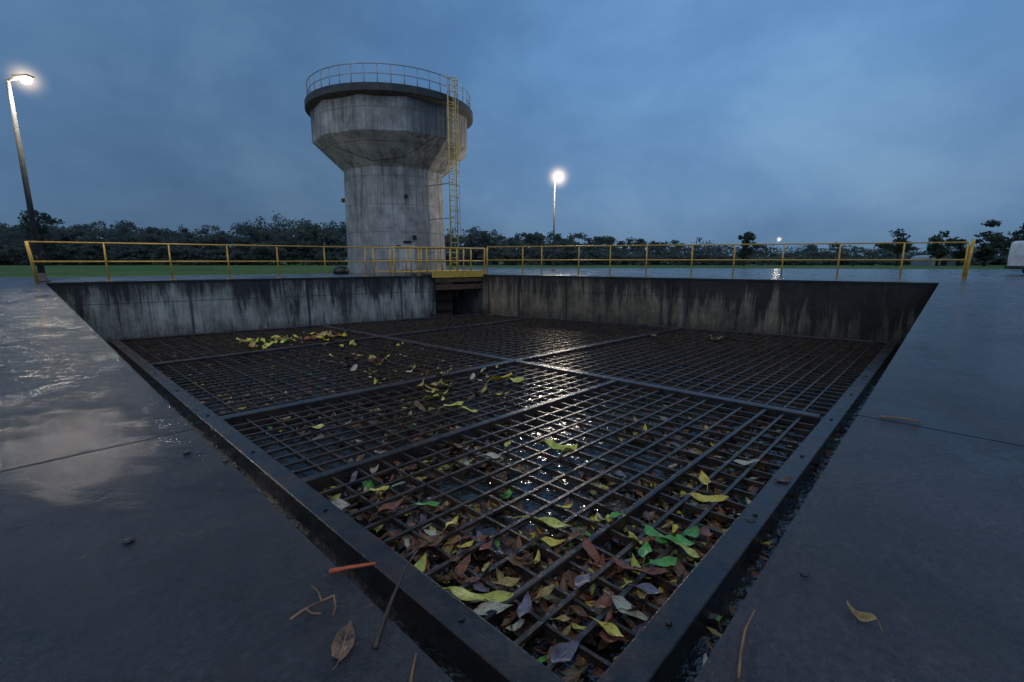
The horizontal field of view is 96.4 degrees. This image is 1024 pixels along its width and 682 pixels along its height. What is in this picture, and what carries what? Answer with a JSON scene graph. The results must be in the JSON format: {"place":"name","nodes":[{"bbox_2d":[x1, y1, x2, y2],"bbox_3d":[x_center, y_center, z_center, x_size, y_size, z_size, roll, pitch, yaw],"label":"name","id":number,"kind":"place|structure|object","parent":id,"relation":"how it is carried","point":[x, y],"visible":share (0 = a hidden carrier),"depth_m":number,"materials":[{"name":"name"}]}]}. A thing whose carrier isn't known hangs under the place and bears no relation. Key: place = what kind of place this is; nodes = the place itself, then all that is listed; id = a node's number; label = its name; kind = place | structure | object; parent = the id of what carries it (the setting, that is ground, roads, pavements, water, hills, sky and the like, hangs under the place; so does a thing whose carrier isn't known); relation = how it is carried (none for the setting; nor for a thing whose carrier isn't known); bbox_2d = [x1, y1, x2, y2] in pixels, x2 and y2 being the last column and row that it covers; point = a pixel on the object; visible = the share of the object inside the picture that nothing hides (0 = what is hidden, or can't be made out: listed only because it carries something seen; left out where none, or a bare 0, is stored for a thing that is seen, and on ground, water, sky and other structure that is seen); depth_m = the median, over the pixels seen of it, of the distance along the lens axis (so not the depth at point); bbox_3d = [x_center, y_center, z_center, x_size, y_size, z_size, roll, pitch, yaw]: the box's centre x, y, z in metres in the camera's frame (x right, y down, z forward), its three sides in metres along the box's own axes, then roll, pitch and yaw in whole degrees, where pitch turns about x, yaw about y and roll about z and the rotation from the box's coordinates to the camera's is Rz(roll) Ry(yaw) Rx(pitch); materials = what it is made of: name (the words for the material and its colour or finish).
{"place":"outdoors","nodes":[
{"label":"outdoors","id":0,"kind":"place"},
{"bbox_2d":[0,277,453,681],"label":"pavement","id":1,"kind":"structure","parent":0,"point":[215,569],"depth_m":0.96,"materials":[{"name":"concrete"}]},
{"bbox_2d":[5,74,51,281],"bbox_3d":[-13.077,-4.751,12.716,1.501,6.160,1.501,9,14,43],"label":"street lamp","id":2,"kind":"object","parent":1,"relation":"on","point":[27,79],"visible":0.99,"depth_m":12.78,"materials":[{"name":"black metal"}]},
{"bbox_2d":[122,537,134,543],"bbox_3d":[-0.829,0.432,0.991,0.022,0.007,0.021,9,14,43],"label":"pebble","id":3,"kind":"object","parent":1,"relation":"on","point":[128,540],"visible":1,"depth_m":0.99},
{"bbox_2d":[290,585,335,619],"bbox_3d":[-0.344,0.460,0.814,0.072,0.004,0.082,-1,10,-8],"label":"twig","id":4,"kind":"object","parent":1,"relation":"on","point":[308,610],"visible":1,"depth_m":0.80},
{"bbox_2d":[331,620,355,670],"bbox_3d":[-0.264,0.474,0.716,0.036,0.010,0.097,-1,10,-7],"label":"fallen leaf","id":5,"kind":"object","parent":1,"relation":"on","point":[343,642],"visible":1,"depth_m":0.72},
{"bbox_2d":[329,562,375,573],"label":"twig","id":6,"kind":"object","parent":1,"relation":"on","point":[338,569],"visible":1,"depth_m":0.90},
{"bbox_2d":[372,550,416,649],"bbox_3d":[-0.209,0.457,0.832,0.014,0.009,0.242,1,10,3],"label":"twig","id":7,"kind":"object","parent":1,"relation":"on","point":[378,635],"visible":1,"depth_m":0.78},
{"bbox_2d":[409,653,416,681],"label":"twig","id":8,"kind":"object","parent":1,"relation":"on","point":[412,671],"visible":1,"depth_m":0.67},
{"bbox_2d":[46,275,435,344],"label":"retaining wall","id":9,"kind":"structure","parent":0,"point":[105,311],"depth_m":15.20,"materials":[{"name":"grey concrete"}]},
{"bbox_2d":[304,62,472,272],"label":"water tower","id":10,"kind":"structure","parent":0,"point":[395,153],"depth_m":21.50,"materials":[{"name":"concrete"}]},
{"bbox_2d":[399,245,414,269],"bbox_3d":[-5.076,-4.045,22.169,0.750,1.200,0.060,-4,11,-23],"label":"door","id":11,"kind":"structure","parent":10,"relation":"in","point":[401,251],"depth_m":22.13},
{"bbox_2d":[424,275,435,316],"bbox_3d":[-4.375,-1.658,19.722,2.547,2.344,0.318,6,12,30],"label":"chain","id":12,"kind":"object","parent":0,"point":[430,296],"visible":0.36,"depth_m":19.06,"materials":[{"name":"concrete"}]},
{"bbox_2d":[440,277,482,314],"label":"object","id":13,"kind":"object","parent":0,"point":[469,301],"visible":0.36,"depth_m":20.85,"materials":[{"name":"metal"}]},
{"bbox_2d":[0,261,1006,276],"bbox_3d":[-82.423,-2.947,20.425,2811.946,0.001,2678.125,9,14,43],"label":"ground","id":14,"kind":"structure","parent":0,"point":[58,270],"depth_m":37.07,"materials":[{"name":"green plant"}]},
{"bbox_2d":[15,210,65,265],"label":"tree","id":15,"kind":"object","parent":14,"relation":"on","point":[45,247],"visible":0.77,"depth_m":58.35,"materials":[{"name":"green plant"}]},
{"bbox_2d":[0,210,1009,264],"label":"woodland","id":16,"kind":"object","parent":14,"relation":"on","point":[13,250],"visible":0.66,"depth_m":66.85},
{"bbox_2d":[737,231,756,265],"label":"tree","id":17,"kind":"object","parent":14,"relation":"on","point":[747,249],"visible":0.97,"depth_m":56.29,"materials":[{"name":"green plant"}]},
{"bbox_2d":[875,228,915,265],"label":"tree","id":18,"kind":"object","parent":14,"relation":"on","point":[898,248],"visible":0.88,"depth_m":53.52,"materials":[{"name":"green plant"}]},
{"bbox_2d":[910,255,956,265],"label":"distant shed","id":19,"kind":"structure","parent":14,"relation":"on","point":[932,263],"depth_m":57.38,"materials":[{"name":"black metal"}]},
{"bbox_2d":[926,230,956,265],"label":"tree","id":20,"kind":"object","parent":14,"relation":"on","point":[936,251],"visible":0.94,"depth_m":53.52,"materials":[{"name":"green plant"}]},
{"bbox_2d":[947,237,974,265],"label":"tree","id":21,"kind":"object","parent":14,"relation":"on","point":[960,253],"visible":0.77,"depth_m":55.45,"materials":[{"name":"green plant"}]},
{"bbox_2d":[973,236,1007,265],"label":"tree","id":22,"kind":"object","parent":14,"relation":"on","point":[988,254],"visible":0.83,"depth_m":52.68,"materials":[{"name":"green plant"}]},
{"bbox_2d":[974,219,1023,255],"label":"tree","id":23,"kind":"object","parent":14,"relation":"on","point":[999,242],"visible":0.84,"depth_m":47.09,"materials":[{"name":"green plant"}]},
{"bbox_2d":[0,0,1023,260],"label":"sky","id":24,"kind":"structure","parent":0,"point":[720,121],"materials":[{"name":"blue"}]},
{"bbox_2d":[131,322,897,681],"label":"water","id":25,"kind":"structure","parent":0,"point":[691,668],"depth_m":5.46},
{"bbox_2d":[436,277,456,315],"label":"sluice gate","id":26,"kind":"structure","parent":25,"relation":"in","point":[446,303],"depth_m":20.76,"materials":[{"name":"black metal"}]},
{"bbox_2d":[139,338,857,681],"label":"leaf litter","id":27,"kind":"object","parent":25,"relation":"on","point":[573,673],"visible":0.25,"depth_m":4.32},
{"bbox_2d":[505,619,523,630],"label":"fallen leaf","id":28,"kind":"object","parent":27,"relation":"on","point":[520,624],"visible":0.97,"depth_m":3.03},
{"bbox_2d":[620,615,637,629],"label":"fallen leaf","id":29,"kind":"object","parent":27,"relation":"on","point":[630,622],"visible":1,"depth_m":3.07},
{"bbox_2d":[108,313,899,681],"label":"pit grating","id":30,"kind":"object","parent":25,"relation":"in","point":[468,643],"visible":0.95,"depth_m":6.45,"materials":[{"name":"black metal"}]},
{"bbox_2d":[332,499,349,509],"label":"fallen leaf","id":31,"kind":"object","parent":30,"relation":"on","point":[341,504],"visible":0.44,"depth_m":4.40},
{"bbox_2d":[364,486,388,492],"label":"fallen leaf","id":32,"kind":"object","parent":30,"relation":"on","point":[382,488],"visible":1,"depth_m":4.68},
{"bbox_2d":[370,497,405,518],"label":"fallen leaf","id":33,"kind":"object","parent":30,"relation":"on","point":[387,507],"visible":1,"depth_m":4.36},
{"bbox_2d":[414,401,424,410],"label":"fallen leaf","id":34,"kind":"object","parent":30,"relation":"on","point":[418,404],"visible":1,"depth_m":7.36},
{"bbox_2d":[414,553,425,571],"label":"fallen leaf","id":35,"kind":"object","parent":30,"relation":"on","point":[420,564],"visible":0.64,"depth_m":3.53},
{"bbox_2d":[410,501,440,505],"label":"fallen leaf","id":36,"kind":"object","parent":30,"relation":"on","point":[431,503],"visible":1,"depth_m":4.41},
{"bbox_2d":[407,533,447,557],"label":"fallen leaf","id":37,"kind":"object","parent":30,"relation":"on","point":[430,540],"visible":0.99,"depth_m":3.80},
{"bbox_2d":[418,529,439,540],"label":"fallen leaf","id":38,"kind":"object","parent":30,"relation":"on","point":[423,535],"visible":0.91,"depth_m":3.88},
{"bbox_2d":[438,401,462,409],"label":"fallen leaf","id":39,"kind":"object","parent":30,"relation":"on","point":[456,404],"visible":1,"depth_m":7.36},
{"bbox_2d":[443,515,457,530],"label":"fallen leaf","id":40,"kind":"object","parent":30,"relation":"on","point":[454,521],"visible":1,"depth_m":4.10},
{"bbox_2d":[443,535,468,546],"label":"fallen leaf","id":41,"kind":"object","parent":30,"relation":"on","point":[459,539],"visible":0.99,"depth_m":3.85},
{"bbox_2d":[448,442,465,447],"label":"fallen leaf","id":42,"kind":"object","parent":30,"relation":"on","point":[455,445],"visible":1,"depth_m":5.76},
{"bbox_2d":[450,573,468,583],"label":"fallen leaf","id":43,"kind":"object","parent":30,"relation":"on","point":[459,579],"visible":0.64,"depth_m":3.48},
{"bbox_2d":[454,553,470,574],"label":"fallen leaf","id":44,"kind":"object","parent":30,"relation":"on","point":[461,567],"visible":1,"depth_m":3.54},
{"bbox_2d":[457,538,474,547],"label":"fallen leaf","id":45,"kind":"object","parent":30,"relation":"on","point":[468,544],"visible":1,"depth_m":3.79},
{"bbox_2d":[444,586,513,601],"bbox_3d":[-0.278,1.766,3.183,0.575,0.056,0.168,1,-4,8],"label":"fallen leaf","id":46,"kind":"object","parent":30,"relation":"on","point":[461,593],"visible":0.91,"depth_m":3.19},
{"bbox_2d":[471,535,488,540],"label":"fallen leaf","id":47,"kind":"object","parent":30,"relation":"on","point":[480,538],"visible":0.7,"depth_m":4.01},
{"bbox_2d":[472,576,488,591],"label":"fallen leaf","id":48,"kind":"object","parent":30,"relation":"on","point":[479,587],"visible":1,"depth_m":3.36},
{"bbox_2d":[479,538,493,549],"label":"fallen leaf","id":49,"kind":"object","parent":30,"relation":"on","point":[486,546],"visible":1,"depth_m":3.78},
{"bbox_2d":[477,452,503,457],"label":"fallen leaf","id":50,"kind":"object","parent":30,"relation":"on","point":[492,455],"visible":1,"depth_m":5.48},
{"bbox_2d":[473,601,513,614],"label":"fallen leaf","id":51,"kind":"object","parent":30,"relation":"on","point":[483,608],"visible":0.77,"depth_m":3.09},
{"bbox_2d":[489,575,506,591],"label":"fallen leaf","id":52,"kind":"object","parent":30,"relation":"on","point":[503,588],"visible":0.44,"depth_m":3.42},
{"bbox_2d":[485,372,511,384],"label":"fallen leaf","id":53,"kind":"object","parent":30,"relation":"on","point":[496,378],"visible":0.94,"depth_m":8.81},
{"bbox_2d":[495,563,514,585],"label":"fallen leaf","id":54,"kind":"object","parent":30,"relation":"on","point":[499,574],"visible":0.51,"depth_m":3.48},
{"bbox_2d":[492,577,519,586],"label":"fallen leaf","id":55,"kind":"object","parent":30,"relation":"on","point":[508,581],"visible":1,"depth_m":3.36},
{"bbox_2d":[500,612,516,627],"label":"fallen leaf","id":56,"kind":"object","parent":30,"relation":"on","point":[508,620],"visible":1,"depth_m":3.08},
{"bbox_2d":[503,377,525,382],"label":"fallen leaf","id":57,"kind":"object","parent":30,"relation":"on","point":[519,380],"visible":1,"depth_m":8.86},
{"bbox_2d":[499,556,530,564],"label":"fallen leaf","id":58,"kind":"object","parent":30,"relation":"on","point":[512,560],"visible":1,"depth_m":3.57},
{"bbox_2d":[513,534,525,557],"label":"fallen leaf","id":59,"kind":"object","parent":30,"relation":"on","point":[517,544],"visible":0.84,"depth_m":3.82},
{"bbox_2d":[517,591,531,626],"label":"fallen leaf","id":60,"kind":"object","parent":30,"relation":"on","point":[524,607],"visible":1,"depth_m":3.10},
{"bbox_2d":[530,589,541,603],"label":"fallen leaf","id":61,"kind":"object","parent":30,"relation":"on","point":[536,601],"visible":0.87,"depth_m":3.26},
{"bbox_2d":[512,516,575,527],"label":"fallen leaf","id":62,"kind":"object","parent":30,"relation":"on","point":[552,522],"visible":1,"depth_m":4.08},
{"bbox_2d":[532,583,555,600],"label":"fallen leaf","id":63,"kind":"object","parent":30,"relation":"on","point":[545,591],"visible":0.98,"depth_m":3.24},
{"bbox_2d":[543,601,556,614],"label":"fallen leaf","id":64,"kind":"object","parent":30,"relation":"on","point":[551,607],"visible":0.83,"depth_m":3.15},
{"bbox_2d":[539,536,565,545],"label":"fallen leaf","id":65,"kind":"object","parent":30,"relation":"on","point":[550,541],"visible":1,"depth_m":3.89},
{"bbox_2d":[535,439,574,451],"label":"fallen leaf","id":66,"kind":"object","parent":30,"relation":"on","point":[553,445],"visible":0.92,"depth_m":5.67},
{"bbox_2d":[549,615,571,620],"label":"fallen leaf","id":67,"kind":"object","parent":30,"relation":"on","point":[562,618],"visible":1,"depth_m":3.01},
{"bbox_2d":[547,638,580,667],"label":"fallen leaf","id":68,"kind":"object","parent":30,"relation":"on","point":[563,652],"visible":0.98,"depth_m":2.74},
{"bbox_2d":[559,443,577,455],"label":"fallen leaf","id":69,"kind":"object","parent":30,"relation":"on","point":[568,449],"visible":0.95,"depth_m":5.53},
{"bbox_2d":[562,526,586,546],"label":"fallen leaf","id":70,"kind":"object","parent":30,"relation":"on","point":[575,533],"visible":1,"depth_m":3.94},
{"bbox_2d":[571,622,585,629],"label":"fallen leaf","id":71,"kind":"object","parent":30,"relation":"on","point":[575,626],"visible":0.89,"depth_m":3.03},
{"bbox_2d":[570,605,588,616],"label":"fallen leaf","id":72,"kind":"object","parent":30,"relation":"on","point":[578,610],"visible":1,"depth_m":3.07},
{"bbox_2d":[574,652,587,667],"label":"fallen leaf","id":73,"kind":"object","parent":30,"relation":"on","point":[580,662],"visible":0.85,"depth_m":2.79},
{"bbox_2d":[574,571,590,592],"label":"fallen leaf","id":74,"kind":"object","parent":30,"relation":"on","point":[580,581],"visible":1,"depth_m":3.37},
{"bbox_2d":[583,539,600,562],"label":"fallen leaf","id":75,"kind":"object","parent":30,"relation":"on","point":[590,549],"visible":1,"depth_m":3.72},
{"bbox_2d":[588,567,595,594],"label":"fallen leaf","id":76,"kind":"object","parent":30,"relation":"on","point":[592,587],"visible":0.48,"depth_m":3.46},
{"bbox_2d":[593,553,605,572],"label":"fallen leaf","id":77,"kind":"object","parent":30,"relation":"on","point":[596,569],"visible":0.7,"depth_m":3.63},
{"bbox_2d":[590,591,613,607],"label":"fallen leaf","id":78,"kind":"object","parent":30,"relation":"on","point":[604,600],"visible":0.97,"depth_m":3.16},
{"bbox_2d":[596,609,612,626],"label":"fallen leaf","id":79,"kind":"object","parent":30,"relation":"on","point":[609,616],"visible":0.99,"depth_m":3.01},
{"bbox_2d":[589,616,625,638],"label":"fallen leaf","id":80,"kind":"object","parent":30,"relation":"on","point":[611,628],"visible":1,"depth_m":2.93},
{"bbox_2d":[601,494,625,504],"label":"fallen leaf","id":81,"kind":"object","parent":30,"relation":"on","point":[615,502],"visible":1,"depth_m":4.47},
{"bbox_2d":[605,564,623,579],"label":"fallen leaf","id":82,"kind":"object","parent":30,"relation":"on","point":[619,569],"visible":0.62,"depth_m":3.62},
{"bbox_2d":[599,631,629,641],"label":"fallen leaf","id":83,"kind":"object","parent":30,"relation":"on","point":[603,635],"visible":0.99,"depth_m":2.92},
{"bbox_2d":[604,512,626,518],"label":"fallen leaf","id":84,"kind":"object","parent":30,"relation":"on","point":[613,514],"visible":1,"depth_m":4.22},
{"bbox_2d":[602,589,647,620],"bbox_3d":[0.752,1.782,3.095,0.343,0.037,0.126,19,16,37],"label":"fallen leaf","id":85,"kind":"object","parent":30,"relation":"on","point":[619,602],"visible":0.99,"depth_m":3.09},
{"bbox_2d":[607,605,642,610],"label":"fallen leaf","id":86,"kind":"object","parent":30,"relation":"on","point":[634,608],"visible":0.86,"depth_m":3.06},
{"bbox_2d":[600,557,666,574],"bbox_3d":[0.901,1.709,3.473,0.518,0.058,0.107,-2,-5,29],"label":"fallen leaf","id":87,"kind":"object","parent":30,"relation":"on","point":[650,570],"visible":1,"depth_m":3.44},
{"bbox_2d":[630,556,650,578],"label":"fallen leaf","id":88,"kind":"object","parent":30,"relation":"on","point":[633,563],"visible":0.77,"depth_m":3.57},
{"bbox_2d":[637,588,646,599],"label":"fallen leaf","id":89,"kind":"object","parent":30,"relation":"on","point":[641,593],"visible":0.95,"depth_m":3.25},
{"bbox_2d":[624,583,665,593],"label":"fallen leaf","id":90,"kind":"object","parent":30,"relation":"on","point":[648,588],"visible":1,"depth_m":3.29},
{"bbox_2d":[638,540,651,562],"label":"fallen leaf","id":91,"kind":"object","parent":30,"relation":"on","point":[644,550],"visible":1,"depth_m":3.71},
{"bbox_2d":[641,536,656,542],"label":"fallen leaf","id":92,"kind":"object","parent":30,"relation":"on","point":[643,540],"visible":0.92,"depth_m":3.88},
{"bbox_2d":[642,524,666,542],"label":"fallen leaf","id":93,"kind":"object","parent":30,"relation":"on","point":[650,531],"visible":0.97,"depth_m":3.94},
{"bbox_2d":[641,556,676,566],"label":"fallen leaf","id":94,"kind":"object","parent":30,"relation":"on","point":[666,561],"visible":1,"depth_m":3.56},
{"bbox_2d":[646,534,698,546],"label":"fallen leaf","id":95,"kind":"object","parent":30,"relation":"on","point":[682,540],"visible":0.98,"depth_m":3.85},
{"bbox_2d":[670,555,686,580],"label":"fallen leaf","id":96,"kind":"object","parent":30,"relation":"on","point":[679,568],"visible":0.7,"depth_m":3.55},
{"bbox_2d":[674,541,701,558],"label":"fallen leaf","id":97,"kind":"object","parent":30,"relation":"on","point":[691,552],"visible":0.98,"depth_m":3.70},
{"bbox_2d":[684,525,698,536],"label":"fallen leaf","id":98,"kind":"object","parent":30,"relation":"on","point":[693,531],"visible":1,"depth_m":3.97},
{"bbox_2d":[698,470,710,489],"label":"fallen leaf","id":99,"kind":"object","parent":30,"relation":"on","point":[703,478],"visible":1,"depth_m":4.90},
{"bbox_2d":[681,493,728,501],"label":"fallen leaf","id":100,"kind":"object","parent":30,"relation":"on","point":[706,498],"visible":1,"depth_m":4.51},
{"bbox_2d":[699,525,712,539],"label":"fallen leaf","id":101,"kind":"object","parent":30,"relation":"on","point":[705,530],"visible":1,"depth_m":3.96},
{"bbox_2d":[723,459,759,464],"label":"fallen leaf","id":102,"kind":"object","parent":30,"relation":"on","point":[742,462],"visible":1,"depth_m":5.33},
{"bbox_2d":[47,268,1023,282],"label":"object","id":103,"kind":"structure","parent":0,"point":[945,275],"depth_m":20.07,"materials":[{"name":"concrete"}]},
{"bbox_2d":[24,241,419,282],"bbox_3d":[-8.464,-2.714,15.685,11.457,1.126,0.165,-7,12,-35],"label":"railing","id":104,"kind":"object","parent":103,"relation":"on","point":[31,260],"visible":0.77,"depth_m":14.27,"materials":[{"name":"metal"}]},
{"bbox_2d":[333,266,348,273],"bbox_3d":[-7.750,-3.219,20.756,0.702,0.360,0.720,9,14,43],"label":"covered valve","id":105,"kind":"object","parent":103,"relation":"on","point":[340,270],"visible":0.94,"depth_m":20.51,"materials":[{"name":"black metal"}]},
{"bbox_2d":[372,246,485,296],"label":"walkway","id":106,"kind":"structure","parent":103,"relation":"on","point":[441,275],"depth_m":19.43,"materials":[{"name":"yellow metal"}]},
{"bbox_2d":[551,175,561,270],"bbox_3d":[2.640,-7.302,26.434,2.301,6.440,2.301,9,14,43],"label":"street lamp","id":107,"kind":"object","parent":103,"relation":"on","point":[557,177],"visible":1,"depth_m":27.19,"materials":[{"name":"black metal"}]},
{"bbox_2d":[486,239,975,278],"bbox_3d":[7.088,-3.197,17.917,17.416,1.306,0.187,3,10,18],"label":"railing","id":108,"kind":"object","parent":103,"relation":"on","point":[967,260],"visible":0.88,"depth_m":17.23,"materials":[{"name":"metal"}]},
{"bbox_2d":[1004,241,1023,272],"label":"van","id":109,"kind":"object","parent":103,"relation":"on","point":[1016,257],"visible":1,"depth_m":19.28,"materials":[{"name":"white paint"}]},
{"bbox_2d":[482,274,938,347],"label":"retaining wall","id":110,"kind":"structure","parent":0,"point":[878,311],"depth_m":15.41,"materials":[{"name":"grey concrete"}]},
{"bbox_2d":[694,282,1023,681],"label":"pavement","id":111,"kind":"structure","parent":0,"point":[908,535],"depth_m":1.01,"materials":[{"name":"concrete"}]},
{"bbox_2d":[737,609,755,679],"bbox_3d":[0.370,0.475,0.727,0.010,0.004,0.162,7,12,34],"label":"twig","id":112,"kind":"object","parent":111,"relation":"on","point":[741,650],"visible":1,"depth_m":0.71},
{"bbox_2d":[846,601,882,631],"bbox_3d":[0.589,0.461,0.766,0.026,0.019,0.058,-5,11,-25],"label":"fallen leaf","id":113,"kind":"object","parent":111,"relation":"on","point":[864,616],"visible":1,"depth_m":0.77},
{"bbox_2d":[880,416,920,421],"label":"twig","id":114,"kind":"object","parent":111,"relation":"on","point":[899,418],"visible":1,"depth_m":1.75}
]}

